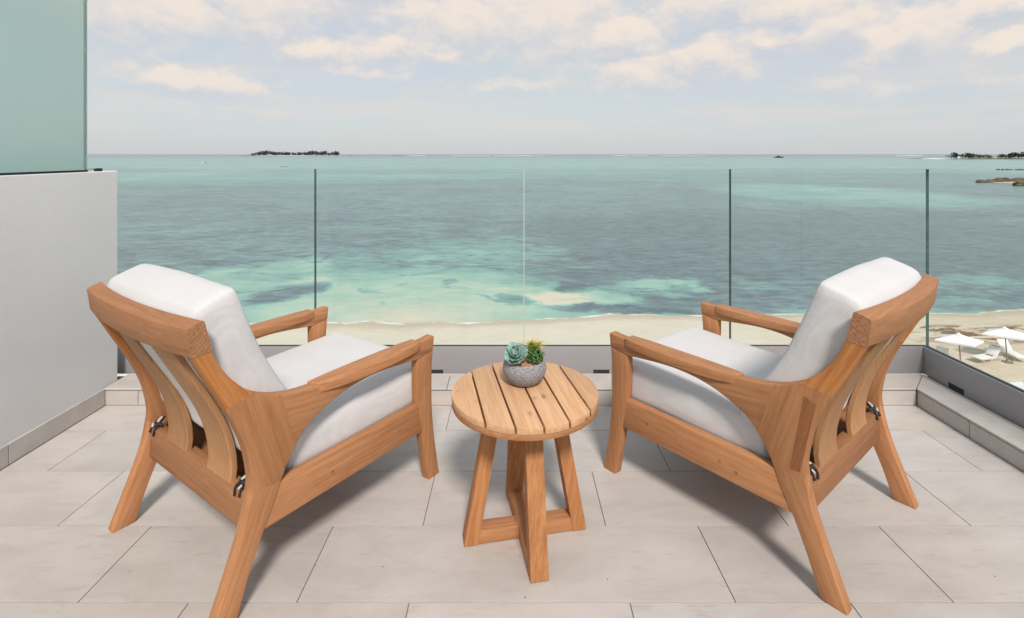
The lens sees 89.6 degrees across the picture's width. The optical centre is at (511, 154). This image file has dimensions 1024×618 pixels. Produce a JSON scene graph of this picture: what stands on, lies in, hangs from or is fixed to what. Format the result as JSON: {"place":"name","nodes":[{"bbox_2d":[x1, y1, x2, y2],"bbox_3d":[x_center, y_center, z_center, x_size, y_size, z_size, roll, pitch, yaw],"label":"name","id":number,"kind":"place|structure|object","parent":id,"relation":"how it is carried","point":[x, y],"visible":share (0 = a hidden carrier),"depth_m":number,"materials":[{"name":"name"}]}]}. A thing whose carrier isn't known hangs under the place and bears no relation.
{"place":"outdoors","nodes":[
{"label":"outdoors","id":0,"kind":"place"},
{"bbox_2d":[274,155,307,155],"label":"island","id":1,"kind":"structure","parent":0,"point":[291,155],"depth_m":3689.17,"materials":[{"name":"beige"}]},
{"bbox_2d":[0,405,1023,617],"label":"floor","id":2,"kind":"structure","parent":0,"point":[666,533],"depth_m":1.76,"materials":[{"name":"tile"}]},
{"bbox_2d":[0,171,116,469],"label":"side wall","id":3,"kind":"structure","parent":2,"relation":"on","point":[58,345],"depth_m":2.41,"materials":[{"name":"white paint"}]},
{"bbox_2d":[0,0,87,174],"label":"privacy screen","id":4,"kind":"object","parent":3,"relation":"on","point":[43,86],"visible":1,"depth_m":2.37,"materials":[{"name":"green glass"}]},
{"bbox_2d":[87,168,102,170],"bbox_3d":[-2.168,0.082,2.664,0.028,0.016,0.098,0,0,0],"label":"glass clamp","id":5,"kind":"object","parent":3,"relation":"on","point":[98,169],"visible":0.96,"depth_m":2.69,"materials":[{"name":"grey metal"}]},
{"bbox_2d":[87,263,438,617],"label":"armchair","id":6,"kind":"object","parent":2,"relation":"on","point":[246,437],"visible":1,"depth_m":1.65,"materials":[{"name":"brown wood"}]},
{"bbox_2d":[452,362,598,582],"bbox_3d":[0.045,1.071,1.800,0.508,0.498,0.508,0,0,-11],"label":"side table","id":7,"kind":"object","parent":2,"relation":"on","point":[556,403],"visible":0.9,"depth_m":1.74,"materials":[{"name":"brown wood"}]},
{"bbox_2d":[503,335,547,386],"bbox_3d":[0.049,0.736,1.856,0.166,0.169,0.158,0,0,0],"label":"succulent planter","id":8,"kind":"object","parent":7,"relation":"on","point":[523,366],"visible":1,"depth_m":1.81,"materials":[{"name":"grey stone"}]},
{"bbox_2d":[104,374,1023,470],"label":"ledge","id":9,"kind":"object","parent":2,"relation":"on","point":[994,432],"visible":0.38,"depth_m":2.68,"materials":[{"name":"tile"}]},
{"bbox_2d":[117,169,1023,426],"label":"glass balustrade","id":10,"kind":"object","parent":9,"relation":"on","point":[1003,398],"visible":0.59,"depth_m":2.89,"materials":[{"name":"clear glass"}]},
{"bbox_2d":[604,257,938,614],"bbox_3d":[0.979,0.853,2.035,0.780,0.939,1.024,0,0,-39],"label":"armchair","id":11,"kind":"object","parent":2,"relation":"on","point":[798,429],"visible":1,"depth_m":1.73,"materials":[{"name":"brown wood"}]},
{"bbox_2d":[87,154,1023,322],"bbox_3d":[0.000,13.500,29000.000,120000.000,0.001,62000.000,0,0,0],"label":"sea","id":12,"kind":"structure","parent":0,"point":[412,238],"depth_m":93.48,"materials":[{"name":"liquid"}]},
{"bbox_2d":[976,177,1023,182],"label":"rock spit","id":13,"kind":"structure","parent":12,"relation":"in","point":[1007,179],"depth_m":245.46,"materials":[{"name":"stone"}]},
{"bbox_2d":[1013,182,1023,185],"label":"rock mound","id":14,"kind":"object","parent":12,"relation":"in","point":[1019,184],"visible":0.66,"depth_m":218.03,"materials":[{"name":"brown stone"}]},
{"bbox_2d":[87,0,1023,153],"label":"sky","id":15,"kind":"structure","parent":0,"point":[164,76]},
{"bbox_2d":[117,309,1023,381],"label":"beach","id":16,"kind":"structure","parent":0,"point":[591,330],"depth_m":38.65,"materials":[{"name":"beige sand"}]},
{"bbox_2d":[936,345,948,354],"bbox_3d":[26.450,12.554,31.900,1.936,0.881,0.700,0,0,-38],"label":"sun lounger","id":17,"kind":"object","parent":16,"relation":"on","point":[943,349],"visible":0.16,"depth_m":32.27,"materials":[{"name":"white"}]},
{"bbox_2d":[935,332,983,359],"bbox_3d":[27.102,11.916,31.196,1.868,2.200,1.868,4,-6,-35],"label":"beach umbrella","id":18,"kind":"object","parent":16,"relation":"on","point":[958,338],"visible":0.77,"depth_m":30.96,"materials":[{"name":"white fabric"}]},
{"bbox_2d":[970,344,1002,363],"bbox_3d":[29.750,12.550,32.300,1.936,0.881,0.700,0,0,-16],"label":"sun lounger","id":19,"kind":"object","parent":16,"relation":"on","point":[993,350],"visible":0.99,"depth_m":32.30,"materials":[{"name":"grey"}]},
{"bbox_2d":[982,326,1023,363],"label":"beach umbrella","id":20,"kind":"object","parent":16,"relation":"on","point":[1004,332],"visible":1,"depth_m":32.10,"materials":[{"name":"white fabric"}]},
{"bbox_2d":[996,339,1023,361],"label":"sun lounger","id":21,"kind":"object","parent":16,"relation":"on","point":[1001,342],"visible":0.87,"depth_m":33.35,"materials":[{"name":"white"}]},
{"bbox_2d":[1009,380,1023,388],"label":"beach umbrella","id":22,"kind":"object","parent":16,"relation":"on","point":[1020,384],"visible":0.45,"depth_m":24.82,"materials":[{"name":"white fabric"}]},
{"bbox_2d":[969,158,1023,158],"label":"headland","id":23,"kind":"structure","parent":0,"point":[996,158],"depth_m":1369.02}
]}

